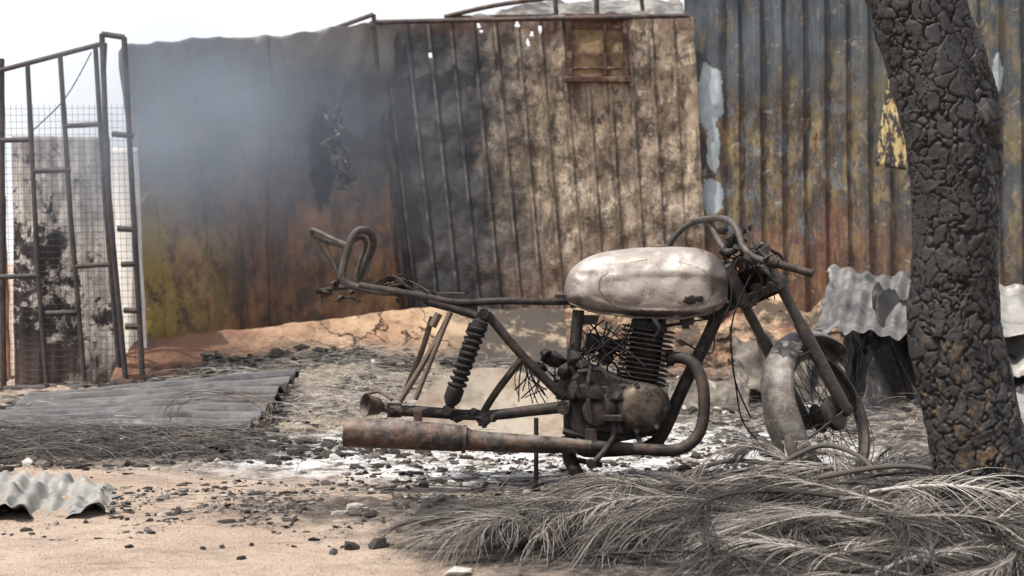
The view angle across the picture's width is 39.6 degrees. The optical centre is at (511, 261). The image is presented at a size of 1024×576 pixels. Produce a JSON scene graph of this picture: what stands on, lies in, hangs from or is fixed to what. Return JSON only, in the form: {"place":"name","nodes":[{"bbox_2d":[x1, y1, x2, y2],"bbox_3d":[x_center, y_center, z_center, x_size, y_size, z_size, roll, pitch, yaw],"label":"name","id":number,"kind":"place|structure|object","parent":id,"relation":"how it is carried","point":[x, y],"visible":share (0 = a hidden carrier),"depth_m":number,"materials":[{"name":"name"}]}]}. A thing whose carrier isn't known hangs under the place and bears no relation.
{"place":"outdoors","nodes":[
{"label":"outdoors","id":0,"kind":"place"},
{"bbox_2d":[0,0,683,263],"label":"sky","id":1,"kind":"structure","parent":0,"point":[29,29],"materials":[{"name":"white"}]},
{"bbox_2d":[0,264,1023,575],"bbox_3d":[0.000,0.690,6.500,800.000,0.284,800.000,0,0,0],"label":"ground","id":2,"kind":"structure","parent":0,"point":[172,550],"depth_m":4.34,"materials":[{"name":"beige sand"}]},
{"bbox_2d":[5,196,10,379],"bbox_3d":[-3.591,0.222,9.704,0.347,1.338,0.068,0,0,0],"label":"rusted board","id":3,"kind":"object","parent":2,"relation":"on","point":[8,358],"visible":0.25,"depth_m":9.70,"materials":[{"name":"brown metal"}]},
{"bbox_2d":[0,470,122,518],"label":"corrugated sheet","id":4,"kind":"object","parent":2,"relation":"on","point":[24,489],"visible":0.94,"depth_m":4.75,"materials":[{"name":"metal"}]},
{"bbox_2d":[0,31,144,389],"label":"metal gate","id":5,"kind":"structure","parent":2,"relation":"on","point":[68,326],"depth_m":9.11,"materials":[{"name":"metal"}]},
{"bbox_2d":[111,147,146,352],"bbox_3d":[-2.559,0.034,9.498,0.086,1.635,0.621,0,0,-32],"label":"whitewashed board","id":6,"kind":"object","parent":2,"relation":"on","point":[122,218],"visible":0.47,"depth_m":9.49,"materials":[{"name":"paint"}]},
{"bbox_2d":[118,23,403,338],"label":"sheet metal wall","id":7,"kind":"structure","parent":2,"relation":"on","point":[241,195],"depth_m":10.64,"materials":[{"name":"grey metal"}]},
{"bbox_2d":[321,103,356,189],"bbox_3d":[-1.333,-0.879,10.923,0.280,0.667,0.134,0,0,0],"label":"torn flap","id":8,"kind":"object","parent":7,"relation":"attached to","point":[348,179],"visible":1,"depth_m":10.92,"materials":[{"name":"metal"}]},
{"bbox_2d":[336,0,688,71],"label":"roof frame","id":9,"kind":"object","parent":7,"relation":"on","point":[457,17],"visible":0.87,"depth_m":11.34,"materials":[{"name":"metal"}]},
{"bbox_2d":[471,0,683,17],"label":"crumpled roof sheet","id":10,"kind":"object","parent":9,"relation":"attached to","point":[633,7],"visible":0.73,"depth_m":12.44,"materials":[{"name":"grey metal"}]},
{"bbox_2d":[157,388,525,502],"bbox_3d":[-0.659,0.693,5.468,0.509,0.253,2.362,0,0,-37],"label":"loose wire","id":11,"kind":"object","parent":2,"relation":"on","point":[232,392],"visible":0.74,"depth_m":6.28,"materials":[{"name":"metal"}]},
{"bbox_2d":[109,307,594,384],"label":"mud plinth","id":12,"kind":"structure","parent":2,"relation":"on","point":[532,330],"depth_m":10.28,"materials":[{"name":"soil"}]},
{"bbox_2d":[369,21,408,309],"bbox_3d":[-0.966,-0.566,11.470,0.371,2.738,0.044,0,0,0],"label":"corner post","id":13,"kind":"object","parent":2,"relation":"on","point":[393,202],"visible":0.5,"depth_m":11.45,"materials":[{"name":"wood"}]},
{"bbox_2d":[415,494,472,526],"bbox_3d":[-0.204,0.764,4.309,0.180,0.101,0.154,0,0,0],"label":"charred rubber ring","id":14,"kind":"object","parent":2,"relation":"on","point":[443,498],"visible":0.39,"depth_m":4.29,"materials":[{"name":"black rubber"}]},
{"bbox_2d":[0,344,927,575],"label":"charred debris","id":15,"kind":"object","parent":2,"relation":"on","point":[374,543],"visible":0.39,"depth_m":5.58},
{"bbox_2d":[411,368,564,436],"bbox_3d":[-0.099,0.708,6.333,0.700,0.425,0.562,0,0,0],"label":"sand mound","id":16,"kind":"object","parent":2,"relation":"on","point":[481,383],"visible":0.27,"depth_m":6.48,"materials":[{"name":"beige sand"}]},
{"bbox_2d":[0,335,1023,534],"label":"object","id":17,"kind":"object","parent":2,"relation":"on","point":[24,437],"visible":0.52,"depth_m":6.08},
{"bbox_2d":[0,369,299,430],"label":"corrugated sheet","id":18,"kind":"object","parent":17,"relation":"on","point":[272,384],"visible":0.81,"depth_m":7.09,"materials":[{"name":"metal"}]},
{"bbox_2d":[387,14,708,315],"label":"ribbed panel wall","id":19,"kind":"structure","parent":2,"relation":"on","point":[548,159],"depth_m":11.49,"materials":[{"name":"brown metal"}]},
{"bbox_2d":[309,215,873,489],"bbox_3d":[0.298,0.321,5.099,2.085,0.977,0.625,0,0,0],"label":"motorcycle","id":20,"kind":"object","parent":2,"relation":"on","point":[603,412],"visible":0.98,"depth_m":4.99,"materials":[{"name":"metal"}]},
{"bbox_2d":[592,347,737,381],"bbox_3d":[2.514,0.694,9.904,3.919,0.308,1.607,0,0,0],"label":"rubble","id":21,"kind":"object","parent":2,"relation":"on","point":[718,373],"visible":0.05,"depth_m":9.59,"materials":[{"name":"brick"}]},
{"bbox_2d":[361,423,1023,575],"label":"palm frond pile","id":22,"kind":"object","parent":2,"relation":"on","point":[688,513],"visible":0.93,"depth_m":3.90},
{"bbox_2d":[564,294,844,368],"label":"crumbled adobe wall","id":23,"kind":"structure","parent":2,"relation":"on","point":[774,318],"depth_m":10.53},
{"bbox_2d":[699,428,772,456],"bbox_3d":[0.997,0.805,6.282,0.446,0.070,0.917,0,0,12],"label":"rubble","id":24,"kind":"object","parent":2,"relation":"on","point":[715,438],"visible":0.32,"depth_m":6.34,"materials":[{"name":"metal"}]},
{"bbox_2d":[668,336,846,411],"bbox_3d":[1.399,0.675,7.691,1.079,0.484,0.900,0,0,15],"label":"corrugated metal sheet","id":25,"kind":"object","parent":2,"relation":"on","point":[748,357],"visible":0.28,"depth_m":7.70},
{"bbox_2d":[684,0,1023,322],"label":"corrugated wall","id":26,"kind":"structure","parent":2,"relation":"on","point":[791,94],"depth_m":11.54,"materials":[{"name":"grey metal"}]},
{"bbox_2d":[875,77,906,169],"bbox_3d":[2.867,-1.073,10.522,0.382,0.824,0.169,0,0,0],"label":"hanging board","id":27,"kind":"object","parent":26,"relation":"attached to","point":[891,150],"visible":0.48,"depth_m":10.51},
{"bbox_2d":[814,264,924,428],"bbox_3d":[1.884,0.483,7.306,0.676,0.936,1.710,0,0,17],"label":"crumpled sheet","id":28,"kind":"object","parent":2,"relation":"on","point":[846,304],"visible":0.47,"depth_m":7.68,"materials":[{"name":"metal"}]},
{"bbox_2d":[802,282,1023,415],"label":"folded sheet","id":29,"kind":"object","parent":2,"relation":"on","point":[881,367],"visible":0.36,"depth_m":7.50,"materials":[{"name":"black metal"}]},
{"bbox_2d":[865,0,1023,530],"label":"burnt tree","id":30,"kind":"object","parent":2,"relation":"on","point":[943,86],"visible":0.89,"depth_m":4.14,"materials":[{"name":"black plant"}]},
{"bbox_2d":[999,284,1023,422],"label":"pale sheet heap","id":31,"kind":"object","parent":2,"relation":"on","point":[1012,308],"visible":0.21,"depth_m":8.13,"materials":[{"name":"metal"}]}
]}

